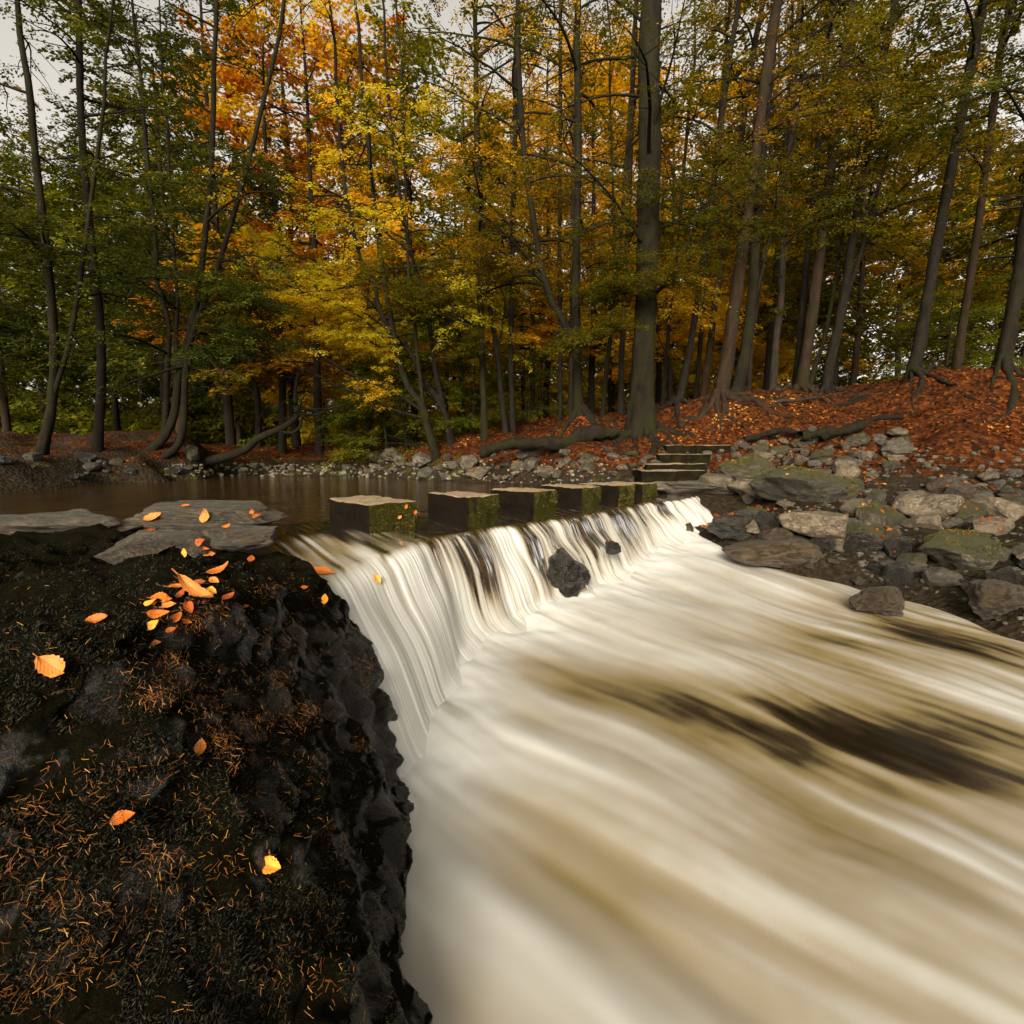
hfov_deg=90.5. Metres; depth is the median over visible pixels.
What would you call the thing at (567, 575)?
boulder
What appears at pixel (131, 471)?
stone
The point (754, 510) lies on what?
stone
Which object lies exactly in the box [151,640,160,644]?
fallen leaf
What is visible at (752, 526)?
stone
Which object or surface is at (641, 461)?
stone
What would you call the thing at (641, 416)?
tree
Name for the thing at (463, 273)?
tree
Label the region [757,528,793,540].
stone
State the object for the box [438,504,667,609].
weir
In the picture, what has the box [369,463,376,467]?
stone
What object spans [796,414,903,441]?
fallen log
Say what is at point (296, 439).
tree
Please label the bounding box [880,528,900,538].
stone
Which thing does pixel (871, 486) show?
stone
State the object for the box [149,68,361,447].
tree
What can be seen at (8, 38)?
sky
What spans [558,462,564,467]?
stone
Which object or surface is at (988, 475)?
stone
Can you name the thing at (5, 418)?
conifer
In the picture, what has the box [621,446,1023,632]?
pebbles
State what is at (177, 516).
rock slab
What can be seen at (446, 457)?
stone
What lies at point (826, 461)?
stone
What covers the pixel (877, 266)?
tree
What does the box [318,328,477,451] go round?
shrub
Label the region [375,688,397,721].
stone
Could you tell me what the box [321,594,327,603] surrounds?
fallen leaf
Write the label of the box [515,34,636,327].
tree
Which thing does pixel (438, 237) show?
tree
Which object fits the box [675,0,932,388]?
tree
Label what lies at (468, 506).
stepping stone
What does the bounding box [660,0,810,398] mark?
tree
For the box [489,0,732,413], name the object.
tree
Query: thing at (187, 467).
stone
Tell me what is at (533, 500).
stepping stone
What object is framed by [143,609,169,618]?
fallen leaf
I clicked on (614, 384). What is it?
tree
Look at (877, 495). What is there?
stone
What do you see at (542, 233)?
tree
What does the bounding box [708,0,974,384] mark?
tree
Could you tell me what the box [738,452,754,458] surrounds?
stone
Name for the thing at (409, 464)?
stone
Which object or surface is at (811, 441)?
stone
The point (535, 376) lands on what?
shrub
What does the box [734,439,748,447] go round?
stone
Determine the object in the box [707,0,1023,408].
tree
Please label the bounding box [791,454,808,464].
stone
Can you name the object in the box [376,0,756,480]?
tree
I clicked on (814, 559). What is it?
stone
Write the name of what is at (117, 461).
stone
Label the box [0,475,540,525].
pool water
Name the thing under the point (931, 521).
stone
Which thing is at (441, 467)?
stone
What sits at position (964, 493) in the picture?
stone
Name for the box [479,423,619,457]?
fallen log
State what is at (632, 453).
stone
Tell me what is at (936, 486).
stone
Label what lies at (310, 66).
tree
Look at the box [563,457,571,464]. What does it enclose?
stone
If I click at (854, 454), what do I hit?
stone
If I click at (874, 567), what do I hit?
stone
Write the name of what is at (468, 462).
stone
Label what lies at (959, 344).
tree
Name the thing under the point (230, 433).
conifer
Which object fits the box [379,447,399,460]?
stone
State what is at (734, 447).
stone
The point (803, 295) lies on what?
tree
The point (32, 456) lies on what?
stone
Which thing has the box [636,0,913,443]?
tree
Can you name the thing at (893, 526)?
stone
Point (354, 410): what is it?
shrub
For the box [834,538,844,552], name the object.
stone
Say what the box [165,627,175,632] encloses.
fallen leaf
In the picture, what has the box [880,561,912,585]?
stone
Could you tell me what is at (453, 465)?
stone
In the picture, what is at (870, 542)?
stone
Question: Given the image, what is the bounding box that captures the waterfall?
[240,493,712,777]
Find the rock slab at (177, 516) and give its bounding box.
[124,500,287,531]
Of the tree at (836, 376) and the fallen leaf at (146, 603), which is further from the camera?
the tree at (836, 376)
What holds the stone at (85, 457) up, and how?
on the ground
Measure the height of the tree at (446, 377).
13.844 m
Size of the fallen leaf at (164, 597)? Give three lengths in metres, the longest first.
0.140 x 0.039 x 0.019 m
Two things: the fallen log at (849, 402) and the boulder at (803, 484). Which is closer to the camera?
the boulder at (803, 484)
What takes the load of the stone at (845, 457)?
on the ground
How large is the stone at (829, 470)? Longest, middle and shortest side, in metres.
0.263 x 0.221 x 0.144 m
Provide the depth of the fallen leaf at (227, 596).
1.83 m
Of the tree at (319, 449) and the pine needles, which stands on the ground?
the tree at (319, 449)
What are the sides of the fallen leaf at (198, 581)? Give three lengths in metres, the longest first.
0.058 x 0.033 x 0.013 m
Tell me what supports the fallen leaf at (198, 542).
on the rock slab at (142, 542)
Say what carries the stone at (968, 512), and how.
on the ground
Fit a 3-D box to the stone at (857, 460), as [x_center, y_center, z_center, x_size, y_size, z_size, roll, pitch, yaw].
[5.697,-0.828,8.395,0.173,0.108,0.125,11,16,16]
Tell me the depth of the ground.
10.20 m
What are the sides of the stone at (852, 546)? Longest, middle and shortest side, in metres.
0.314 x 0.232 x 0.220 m
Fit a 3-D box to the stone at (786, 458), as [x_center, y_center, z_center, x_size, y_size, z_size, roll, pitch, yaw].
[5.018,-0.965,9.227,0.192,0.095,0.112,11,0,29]
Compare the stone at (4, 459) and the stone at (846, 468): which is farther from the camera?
the stone at (4, 459)
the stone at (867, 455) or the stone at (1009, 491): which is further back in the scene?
the stone at (867, 455)
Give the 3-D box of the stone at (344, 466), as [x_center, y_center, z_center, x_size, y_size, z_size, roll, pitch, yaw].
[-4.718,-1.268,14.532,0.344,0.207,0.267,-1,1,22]
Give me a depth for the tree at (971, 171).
24.23 m
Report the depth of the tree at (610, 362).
21.22 m
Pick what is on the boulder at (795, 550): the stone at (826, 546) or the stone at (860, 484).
the stone at (826, 546)
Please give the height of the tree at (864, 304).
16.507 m
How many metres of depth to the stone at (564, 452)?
10.38 m
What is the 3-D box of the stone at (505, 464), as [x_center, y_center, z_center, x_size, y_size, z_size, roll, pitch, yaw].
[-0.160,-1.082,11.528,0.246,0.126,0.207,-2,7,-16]
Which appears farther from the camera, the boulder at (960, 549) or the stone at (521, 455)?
the stone at (521, 455)
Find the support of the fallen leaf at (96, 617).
on the rock outcrop
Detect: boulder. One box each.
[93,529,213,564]
[545,547,590,597]
[653,480,735,493]
[707,509,755,541]
[715,455,776,479]
[722,535,826,567]
[748,464,860,502]
[755,510,779,530]
[777,511,847,538]
[848,586,904,616]
[854,501,886,524]
[918,528,1003,570]
[965,579,1023,620]
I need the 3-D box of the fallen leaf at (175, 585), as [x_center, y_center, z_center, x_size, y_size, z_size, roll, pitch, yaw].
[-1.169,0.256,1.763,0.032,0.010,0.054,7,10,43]
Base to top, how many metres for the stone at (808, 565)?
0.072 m
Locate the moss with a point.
(71, 950)
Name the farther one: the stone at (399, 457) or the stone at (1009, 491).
the stone at (399, 457)
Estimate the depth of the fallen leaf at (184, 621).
1.60 m
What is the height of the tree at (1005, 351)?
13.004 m
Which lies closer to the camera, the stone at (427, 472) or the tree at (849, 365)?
the stone at (427, 472)
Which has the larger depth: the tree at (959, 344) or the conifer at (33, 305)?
the conifer at (33, 305)
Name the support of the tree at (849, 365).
on the ground
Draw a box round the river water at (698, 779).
[398,535,1023,1023]
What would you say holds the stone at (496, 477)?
on the ground
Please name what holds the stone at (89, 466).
on the ground
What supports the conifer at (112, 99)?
on the ground
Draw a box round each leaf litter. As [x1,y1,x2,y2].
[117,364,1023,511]
[433,425,1022,552]
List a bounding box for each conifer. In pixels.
[0,110,94,418]
[0,118,118,431]
[0,150,119,425]
[26,130,172,430]
[37,0,243,417]
[39,0,276,432]
[85,56,243,440]
[95,0,324,444]
[186,196,287,443]
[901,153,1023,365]
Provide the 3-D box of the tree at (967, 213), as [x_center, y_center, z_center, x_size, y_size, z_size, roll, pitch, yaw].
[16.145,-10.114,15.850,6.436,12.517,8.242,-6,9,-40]
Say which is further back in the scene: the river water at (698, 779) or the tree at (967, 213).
the tree at (967, 213)
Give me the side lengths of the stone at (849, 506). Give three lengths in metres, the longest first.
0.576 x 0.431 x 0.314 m
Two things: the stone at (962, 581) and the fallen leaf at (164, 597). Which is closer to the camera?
the fallen leaf at (164, 597)
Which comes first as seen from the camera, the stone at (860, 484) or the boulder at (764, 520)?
the boulder at (764, 520)
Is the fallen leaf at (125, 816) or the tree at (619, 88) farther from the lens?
the tree at (619, 88)
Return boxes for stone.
[0,455,11,463]
[22,451,42,461]
[68,474,79,478]
[74,451,97,462]
[77,474,85,478]
[82,462,100,470]
[108,458,122,465]
[123,468,137,475]
[169,465,186,473]
[183,445,199,460]
[183,465,192,469]
[240,467,247,471]
[249,463,259,468]
[288,465,294,470]
[318,702,344,727]
[329,495,418,533]
[342,464,351,469]
[363,468,371,473]
[367,453,380,460]
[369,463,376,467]
[375,465,384,469]
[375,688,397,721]
[378,460,385,464]
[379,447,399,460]
[393,455,406,466]
[406,462,413,466]
[412,452,431,467]
[417,466,436,478]
[428,491,499,520]
[436,464,443,469]
[438,472,449,479]
[442,453,450,460]
[446,461,459,469]
[461,454,478,471]
[463,466,487,479]
[491,487,557,512]
[493,474,502,480]
[500,462,509,466]
[509,461,523,470]
[515,448,543,459]
[523,457,539,471]
[536,465,553,477]
[541,484,600,505]
[552,472,559,477]
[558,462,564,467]
[559,449,570,455]
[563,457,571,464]
[570,461,576,466]
[578,453,594,463]
[578,463,594,470]
[578,482,634,501]
[603,447,613,452]
[605,481,657,498]
[605,541,620,554]
[607,453,619,458]
[617,464,627,470]
[627,451,637,455]
[639,459,646,464]
[640,454,651,460]
[686,523,693,531]
[697,472,735,493]
[728,479,763,498]
[731,445,738,450]
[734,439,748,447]
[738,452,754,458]
[741,494,755,503]
[743,507,766,514]
[746,516,760,533]
[752,443,768,451]
[754,450,770,458]
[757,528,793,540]
[758,440,768,444]
[770,445,789,454]
[776,499,795,507]
[777,438,788,444]
[782,456,792,460]
[789,437,808,447]
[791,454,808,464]
[800,447,809,455]
[803,507,817,510]
[804,562,813,568]
[806,426,816,430]
[807,437,820,444]
[807,459,822,466]
[808,449,834,459]
[808,537,835,553]
[808,555,818,563]
[819,458,833,464]
[819,467,832,472]
[823,445,832,448]
[827,558,839,564]
[832,458,860,477]
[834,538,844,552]
[837,456,852,459]
[837,498,871,517]
[839,441,850,446]
[842,537,867,554]
[845,435,870,447]
[845,522,886,550]
[847,449,863,457]
[847,517,862,523]
[848,530,885,550]
[849,478,864,492]
[851,458,862,464]
[852,576,865,584]
[856,432,866,435]
[858,451,874,461]
[864,488,886,503]
[866,483,879,488]
[867,563,882,572]
[869,524,889,527]
[871,434,886,441]
[874,439,887,446]
[878,560,894,567]
[880,504,905,525]
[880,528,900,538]
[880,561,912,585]
[881,437,913,453]
[881,460,900,470]
[882,535,913,557]
[886,427,908,435]
[886,454,904,460]
[887,524,901,534]
[890,491,963,519]
[895,552,927,571]
[900,518,915,527]
[902,436,910,441]
[909,514,943,529]
[912,571,920,576]
[922,567,964,585]
[924,476,974,494]
[941,517,962,527]
[942,485,976,499]
[950,508,985,522]
[951,499,979,520]
[958,579,967,583]
[961,583,967,591]
[969,496,1023,525]
[971,490,993,497]
[972,516,1014,535]
[976,471,1000,480]
[985,566,1023,585]
[987,479,1005,486]
[996,486,1023,496]
[998,474,1009,479]
[998,495,1023,504]
[999,547,1014,561]
[1000,468,1023,478]
[1011,543,1023,559]
[1017,558,1023,568]
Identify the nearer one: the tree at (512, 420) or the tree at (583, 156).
the tree at (512, 420)
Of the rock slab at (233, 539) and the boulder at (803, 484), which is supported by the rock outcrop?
the rock slab at (233, 539)
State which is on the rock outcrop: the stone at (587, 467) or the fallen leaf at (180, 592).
the fallen leaf at (180, 592)
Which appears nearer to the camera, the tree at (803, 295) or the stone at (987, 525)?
the stone at (987, 525)
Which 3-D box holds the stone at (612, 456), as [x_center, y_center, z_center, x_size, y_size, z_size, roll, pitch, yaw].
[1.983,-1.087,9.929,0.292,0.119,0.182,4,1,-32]
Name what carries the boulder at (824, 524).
on the ground
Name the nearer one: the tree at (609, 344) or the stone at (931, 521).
the stone at (931, 521)
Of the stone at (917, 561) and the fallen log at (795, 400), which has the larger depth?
the fallen log at (795, 400)
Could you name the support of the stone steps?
on the ground
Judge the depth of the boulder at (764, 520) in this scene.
6.51 m
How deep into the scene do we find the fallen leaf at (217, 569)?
2.06 m
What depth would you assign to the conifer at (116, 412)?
24.07 m
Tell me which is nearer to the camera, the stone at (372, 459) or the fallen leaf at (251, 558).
the fallen leaf at (251, 558)
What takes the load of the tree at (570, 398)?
on the ground
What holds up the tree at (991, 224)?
on the ground
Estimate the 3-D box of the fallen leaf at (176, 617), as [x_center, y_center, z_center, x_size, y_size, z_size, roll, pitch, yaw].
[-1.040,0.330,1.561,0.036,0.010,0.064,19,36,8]
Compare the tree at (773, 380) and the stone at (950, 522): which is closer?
the stone at (950, 522)
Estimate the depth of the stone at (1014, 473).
7.61 m
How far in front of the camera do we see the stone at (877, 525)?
6.36 m
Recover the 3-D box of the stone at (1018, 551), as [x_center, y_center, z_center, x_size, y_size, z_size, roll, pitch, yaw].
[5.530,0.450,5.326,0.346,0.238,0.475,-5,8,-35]
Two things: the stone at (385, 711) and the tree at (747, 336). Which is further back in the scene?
the tree at (747, 336)
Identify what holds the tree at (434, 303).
on the ground
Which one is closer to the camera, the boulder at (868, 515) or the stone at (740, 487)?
the boulder at (868, 515)
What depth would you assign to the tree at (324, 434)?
25.39 m
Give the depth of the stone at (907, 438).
9.11 m
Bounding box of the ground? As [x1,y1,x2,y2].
[0,366,1023,641]
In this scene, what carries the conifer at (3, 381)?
on the ground
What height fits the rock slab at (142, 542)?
0.242 m
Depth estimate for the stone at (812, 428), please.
10.10 m
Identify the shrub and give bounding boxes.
[311,354,433,469]
[314,378,407,466]
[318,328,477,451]
[421,348,540,438]
[476,341,571,428]
[861,273,1023,383]
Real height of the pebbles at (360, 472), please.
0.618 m
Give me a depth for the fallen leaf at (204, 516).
3.77 m
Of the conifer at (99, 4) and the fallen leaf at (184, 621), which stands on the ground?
the conifer at (99, 4)
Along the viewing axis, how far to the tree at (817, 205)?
33.37 m
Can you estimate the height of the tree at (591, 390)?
13.059 m
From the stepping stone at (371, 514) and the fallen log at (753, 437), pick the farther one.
the fallen log at (753, 437)
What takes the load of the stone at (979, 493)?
on the ground
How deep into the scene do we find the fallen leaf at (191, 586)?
1.74 m
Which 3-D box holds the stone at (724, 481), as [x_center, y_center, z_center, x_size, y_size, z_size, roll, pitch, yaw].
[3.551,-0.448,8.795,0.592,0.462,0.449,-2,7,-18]
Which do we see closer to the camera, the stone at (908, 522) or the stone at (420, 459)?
the stone at (908, 522)
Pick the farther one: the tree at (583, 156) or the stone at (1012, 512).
the tree at (583, 156)
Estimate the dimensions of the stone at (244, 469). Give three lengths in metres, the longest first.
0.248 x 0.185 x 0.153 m
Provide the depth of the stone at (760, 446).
9.57 m
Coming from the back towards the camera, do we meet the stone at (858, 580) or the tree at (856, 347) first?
the tree at (856, 347)
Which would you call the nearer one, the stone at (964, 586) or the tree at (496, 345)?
the stone at (964, 586)
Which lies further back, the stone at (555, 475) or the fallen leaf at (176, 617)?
the stone at (555, 475)
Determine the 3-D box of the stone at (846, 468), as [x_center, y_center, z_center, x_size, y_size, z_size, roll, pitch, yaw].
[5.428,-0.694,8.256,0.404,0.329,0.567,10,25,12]
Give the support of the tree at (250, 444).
on the ground
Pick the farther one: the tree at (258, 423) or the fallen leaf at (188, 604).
the tree at (258, 423)
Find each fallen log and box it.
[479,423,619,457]
[742,428,797,441]
[774,396,819,402]
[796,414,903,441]
[830,395,870,405]
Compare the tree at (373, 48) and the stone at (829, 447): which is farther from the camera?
the tree at (373, 48)
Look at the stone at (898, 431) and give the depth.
9.51 m
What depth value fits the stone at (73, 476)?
10.24 m
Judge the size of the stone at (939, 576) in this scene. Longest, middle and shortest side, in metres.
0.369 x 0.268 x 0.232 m
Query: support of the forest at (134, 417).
on the ground
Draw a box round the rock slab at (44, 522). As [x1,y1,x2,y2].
[0,509,142,534]
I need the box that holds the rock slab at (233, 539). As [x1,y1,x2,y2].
[201,525,277,551]
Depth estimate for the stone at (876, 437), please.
9.41 m
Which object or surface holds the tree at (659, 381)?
on the ground
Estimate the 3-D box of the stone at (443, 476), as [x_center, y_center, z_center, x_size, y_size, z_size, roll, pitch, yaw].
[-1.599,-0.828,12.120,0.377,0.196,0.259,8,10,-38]
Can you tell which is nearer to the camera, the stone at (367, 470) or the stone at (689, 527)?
the stone at (689, 527)
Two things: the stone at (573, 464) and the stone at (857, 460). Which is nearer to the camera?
the stone at (857, 460)
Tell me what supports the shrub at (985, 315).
on the ground
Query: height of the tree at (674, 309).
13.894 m
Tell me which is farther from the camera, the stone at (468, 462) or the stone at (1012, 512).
the stone at (468, 462)
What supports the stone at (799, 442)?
on the ground
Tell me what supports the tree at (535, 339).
on the ground
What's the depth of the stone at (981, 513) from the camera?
6.78 m
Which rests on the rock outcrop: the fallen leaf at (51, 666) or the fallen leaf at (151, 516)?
the fallen leaf at (51, 666)
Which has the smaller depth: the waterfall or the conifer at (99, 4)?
the waterfall
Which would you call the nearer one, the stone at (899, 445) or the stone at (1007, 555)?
the stone at (1007, 555)
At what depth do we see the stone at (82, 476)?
10.38 m
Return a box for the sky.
[0,0,1023,412]
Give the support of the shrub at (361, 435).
on the ground
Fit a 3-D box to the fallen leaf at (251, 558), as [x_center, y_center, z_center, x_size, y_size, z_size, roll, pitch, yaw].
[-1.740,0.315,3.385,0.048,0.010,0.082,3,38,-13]
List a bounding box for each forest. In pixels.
[0,127,297,445]
[181,181,840,444]
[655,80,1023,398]
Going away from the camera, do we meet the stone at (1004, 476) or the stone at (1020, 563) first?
the stone at (1020, 563)
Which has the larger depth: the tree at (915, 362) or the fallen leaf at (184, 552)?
the tree at (915, 362)
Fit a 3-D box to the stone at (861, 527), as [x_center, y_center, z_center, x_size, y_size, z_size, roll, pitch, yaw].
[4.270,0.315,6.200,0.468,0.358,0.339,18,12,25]
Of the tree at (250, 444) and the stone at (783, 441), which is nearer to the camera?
the stone at (783, 441)
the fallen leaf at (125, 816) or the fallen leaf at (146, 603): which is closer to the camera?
the fallen leaf at (125, 816)
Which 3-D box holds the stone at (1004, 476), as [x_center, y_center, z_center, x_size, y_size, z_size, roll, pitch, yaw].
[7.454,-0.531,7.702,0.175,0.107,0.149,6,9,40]
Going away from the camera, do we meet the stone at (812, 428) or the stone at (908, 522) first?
the stone at (908, 522)
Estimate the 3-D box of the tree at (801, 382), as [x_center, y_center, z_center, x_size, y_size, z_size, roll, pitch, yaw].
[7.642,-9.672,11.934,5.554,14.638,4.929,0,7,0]
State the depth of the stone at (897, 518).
6.39 m
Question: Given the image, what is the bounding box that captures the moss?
[0,539,410,1023]
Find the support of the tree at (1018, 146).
on the ground
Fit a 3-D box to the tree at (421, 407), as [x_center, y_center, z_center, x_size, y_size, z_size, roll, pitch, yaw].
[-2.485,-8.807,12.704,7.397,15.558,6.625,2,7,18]
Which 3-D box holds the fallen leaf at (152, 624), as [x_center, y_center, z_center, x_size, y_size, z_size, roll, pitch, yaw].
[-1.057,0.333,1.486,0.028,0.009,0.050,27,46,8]
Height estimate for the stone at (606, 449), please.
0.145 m
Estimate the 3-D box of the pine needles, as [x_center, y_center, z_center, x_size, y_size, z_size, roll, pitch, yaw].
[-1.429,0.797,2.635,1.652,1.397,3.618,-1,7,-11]
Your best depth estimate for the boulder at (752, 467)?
8.84 m
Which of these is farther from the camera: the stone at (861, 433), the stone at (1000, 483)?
the stone at (861, 433)
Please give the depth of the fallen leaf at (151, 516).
3.75 m
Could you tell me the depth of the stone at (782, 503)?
7.43 m
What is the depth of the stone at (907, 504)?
6.77 m
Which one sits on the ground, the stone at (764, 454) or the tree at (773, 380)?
the tree at (773, 380)
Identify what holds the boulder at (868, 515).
on the ground
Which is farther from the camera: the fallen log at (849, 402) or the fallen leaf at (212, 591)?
the fallen log at (849, 402)
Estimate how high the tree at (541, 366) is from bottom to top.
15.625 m
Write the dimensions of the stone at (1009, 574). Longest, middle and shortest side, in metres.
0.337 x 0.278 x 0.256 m
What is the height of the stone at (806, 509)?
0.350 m
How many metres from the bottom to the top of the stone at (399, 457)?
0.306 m
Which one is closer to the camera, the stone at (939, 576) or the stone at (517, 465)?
the stone at (939, 576)
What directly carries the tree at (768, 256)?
on the ground
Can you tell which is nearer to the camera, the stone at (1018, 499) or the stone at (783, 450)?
the stone at (1018, 499)
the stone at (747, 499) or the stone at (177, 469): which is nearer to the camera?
the stone at (747, 499)
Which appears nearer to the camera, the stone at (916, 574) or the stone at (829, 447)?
the stone at (916, 574)
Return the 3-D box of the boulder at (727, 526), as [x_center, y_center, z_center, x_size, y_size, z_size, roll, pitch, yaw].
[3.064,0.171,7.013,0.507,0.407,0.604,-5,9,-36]
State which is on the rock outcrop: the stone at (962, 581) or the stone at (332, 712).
the stone at (332, 712)
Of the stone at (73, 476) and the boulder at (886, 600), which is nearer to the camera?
the boulder at (886, 600)
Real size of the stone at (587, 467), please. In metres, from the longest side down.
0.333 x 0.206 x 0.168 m
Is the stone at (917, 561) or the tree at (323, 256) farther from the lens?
the tree at (323, 256)
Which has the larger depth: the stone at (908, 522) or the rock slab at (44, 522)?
the stone at (908, 522)
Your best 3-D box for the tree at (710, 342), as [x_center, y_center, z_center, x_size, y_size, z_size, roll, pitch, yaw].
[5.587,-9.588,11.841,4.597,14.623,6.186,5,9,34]
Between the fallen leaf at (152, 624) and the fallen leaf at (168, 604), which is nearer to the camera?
the fallen leaf at (152, 624)
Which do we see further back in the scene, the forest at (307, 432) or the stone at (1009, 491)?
the forest at (307, 432)
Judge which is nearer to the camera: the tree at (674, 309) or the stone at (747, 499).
the stone at (747, 499)
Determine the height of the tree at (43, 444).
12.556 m
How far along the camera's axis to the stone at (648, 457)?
9.72 m
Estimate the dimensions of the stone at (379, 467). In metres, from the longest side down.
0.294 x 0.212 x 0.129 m
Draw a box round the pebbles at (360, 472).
[164,459,618,483]
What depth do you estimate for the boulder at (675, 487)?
8.57 m
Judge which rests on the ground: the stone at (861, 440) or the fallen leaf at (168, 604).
the stone at (861, 440)
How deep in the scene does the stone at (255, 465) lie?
14.85 m
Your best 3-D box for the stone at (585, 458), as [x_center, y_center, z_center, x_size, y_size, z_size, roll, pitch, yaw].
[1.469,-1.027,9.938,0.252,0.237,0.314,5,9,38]
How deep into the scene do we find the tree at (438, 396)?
12.65 m
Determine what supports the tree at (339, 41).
on the ground
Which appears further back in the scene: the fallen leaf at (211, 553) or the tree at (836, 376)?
the tree at (836, 376)
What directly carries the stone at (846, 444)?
on the ground
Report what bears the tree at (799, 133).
on the ground
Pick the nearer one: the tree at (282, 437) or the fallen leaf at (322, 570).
the fallen leaf at (322, 570)
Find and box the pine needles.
[0,550,396,1023]
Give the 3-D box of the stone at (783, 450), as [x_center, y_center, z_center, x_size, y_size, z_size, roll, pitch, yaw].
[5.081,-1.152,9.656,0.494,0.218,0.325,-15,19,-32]
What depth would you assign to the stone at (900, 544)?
5.92 m
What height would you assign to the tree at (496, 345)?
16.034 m
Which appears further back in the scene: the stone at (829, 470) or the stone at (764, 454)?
the stone at (764, 454)
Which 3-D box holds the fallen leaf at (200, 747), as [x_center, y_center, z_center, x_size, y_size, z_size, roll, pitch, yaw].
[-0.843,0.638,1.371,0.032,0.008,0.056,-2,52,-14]
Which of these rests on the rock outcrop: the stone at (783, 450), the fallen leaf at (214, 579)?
the fallen leaf at (214, 579)
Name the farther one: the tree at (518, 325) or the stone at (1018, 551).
the tree at (518, 325)
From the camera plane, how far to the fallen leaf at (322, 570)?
3.44 m
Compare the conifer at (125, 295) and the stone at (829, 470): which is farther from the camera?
the conifer at (125, 295)
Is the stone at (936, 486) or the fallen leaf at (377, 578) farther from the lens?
the stone at (936, 486)
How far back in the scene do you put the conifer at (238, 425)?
25.23 m
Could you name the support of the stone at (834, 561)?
on the ground
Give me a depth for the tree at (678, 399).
11.07 m
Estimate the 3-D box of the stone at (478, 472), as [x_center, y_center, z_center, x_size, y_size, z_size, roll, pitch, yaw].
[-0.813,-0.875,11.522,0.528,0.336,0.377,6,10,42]
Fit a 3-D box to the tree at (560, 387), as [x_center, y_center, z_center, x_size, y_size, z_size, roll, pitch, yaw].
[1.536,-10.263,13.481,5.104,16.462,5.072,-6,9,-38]
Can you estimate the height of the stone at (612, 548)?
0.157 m
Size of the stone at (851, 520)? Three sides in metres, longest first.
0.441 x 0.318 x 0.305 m
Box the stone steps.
[632,445,730,482]
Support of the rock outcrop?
on the ground
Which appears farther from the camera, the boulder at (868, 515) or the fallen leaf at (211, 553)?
the boulder at (868, 515)
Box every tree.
[0,0,223,454]
[0,0,236,452]
[0,0,340,458]
[111,5,398,453]
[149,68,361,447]
[159,0,424,455]
[169,0,416,446]
[187,32,477,450]
[202,371,357,464]
[203,0,566,460]
[206,10,464,447]
[226,149,368,443]
[231,0,529,446]
[280,214,364,435]
[288,0,525,441]
[332,54,616,432]
[334,0,592,441]
[359,134,489,434]
[364,98,516,416]
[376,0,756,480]
[395,0,631,433]
[404,62,661,420]
[416,0,607,433]
[439,30,623,417]
[444,0,632,420]
[466,18,689,412]
[470,78,565,420]
[487,0,830,472]
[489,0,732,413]
[492,0,774,417]
[493,0,664,415]
[498,130,604,409]
[504,104,594,418]
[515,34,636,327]
[527,61,801,401]
[567,213,683,411]
[580,95,768,403]
[581,0,816,405]
[582,38,687,412]
[610,0,874,442]
[615,0,818,396]
[630,0,923,418]
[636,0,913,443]
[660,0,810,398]
[661,36,896,388]
[662,0,966,391]
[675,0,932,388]
[686,62,826,355]
[690,0,964,384]
[691,0,942,389]
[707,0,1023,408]
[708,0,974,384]
[714,0,994,409]
[716,0,1012,385]
[748,7,983,386]
[758,205,890,384]
[766,147,872,353]
[800,0,1023,412]
[825,70,1016,378]
[865,0,1023,339]
[866,1,1023,330]
[888,0,1023,370]
[888,0,1023,422]
[930,83,1023,323]
[942,128,1023,368]
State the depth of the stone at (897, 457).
8.75 m
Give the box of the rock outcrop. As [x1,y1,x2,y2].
[0,523,432,1023]
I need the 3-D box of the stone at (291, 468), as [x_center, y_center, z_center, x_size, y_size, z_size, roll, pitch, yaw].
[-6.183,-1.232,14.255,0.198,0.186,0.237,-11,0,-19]
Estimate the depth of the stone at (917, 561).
5.59 m
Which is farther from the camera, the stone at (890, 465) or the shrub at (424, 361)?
the shrub at (424, 361)
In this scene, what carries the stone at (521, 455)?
on the ground
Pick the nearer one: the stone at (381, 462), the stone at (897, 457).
the stone at (897, 457)
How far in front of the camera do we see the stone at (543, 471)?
10.53 m
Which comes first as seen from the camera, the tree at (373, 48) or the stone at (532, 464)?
the stone at (532, 464)
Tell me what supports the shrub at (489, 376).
on the ground
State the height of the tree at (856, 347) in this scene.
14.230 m
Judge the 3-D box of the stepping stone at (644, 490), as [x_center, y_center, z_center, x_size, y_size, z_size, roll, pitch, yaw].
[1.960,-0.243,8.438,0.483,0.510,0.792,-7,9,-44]
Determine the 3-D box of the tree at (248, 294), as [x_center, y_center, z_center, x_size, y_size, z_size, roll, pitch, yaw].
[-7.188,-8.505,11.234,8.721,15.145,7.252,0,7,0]
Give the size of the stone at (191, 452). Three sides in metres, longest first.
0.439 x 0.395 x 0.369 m
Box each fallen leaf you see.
[32,653,64,677]
[85,613,107,622]
[103,810,134,824]
[139,512,160,521]
[143,599,154,605]
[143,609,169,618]
[147,592,171,601]
[147,620,158,629]
[151,600,177,607]
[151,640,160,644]
[165,584,181,587]
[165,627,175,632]
[169,612,181,622]
[172,568,213,597]
[176,589,184,597]
[181,548,186,557]
[181,618,191,623]
[183,600,193,612]
[193,738,205,755]
[194,579,204,583]
[195,538,204,546]
[199,508,208,522]
[201,561,227,573]
[203,551,214,555]
[206,586,216,593]
[209,576,218,582]
[221,592,233,600]
[247,555,254,562]
[262,856,280,873]
[314,567,334,573]
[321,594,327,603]
[373,573,380,583]
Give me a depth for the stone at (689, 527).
7.58 m

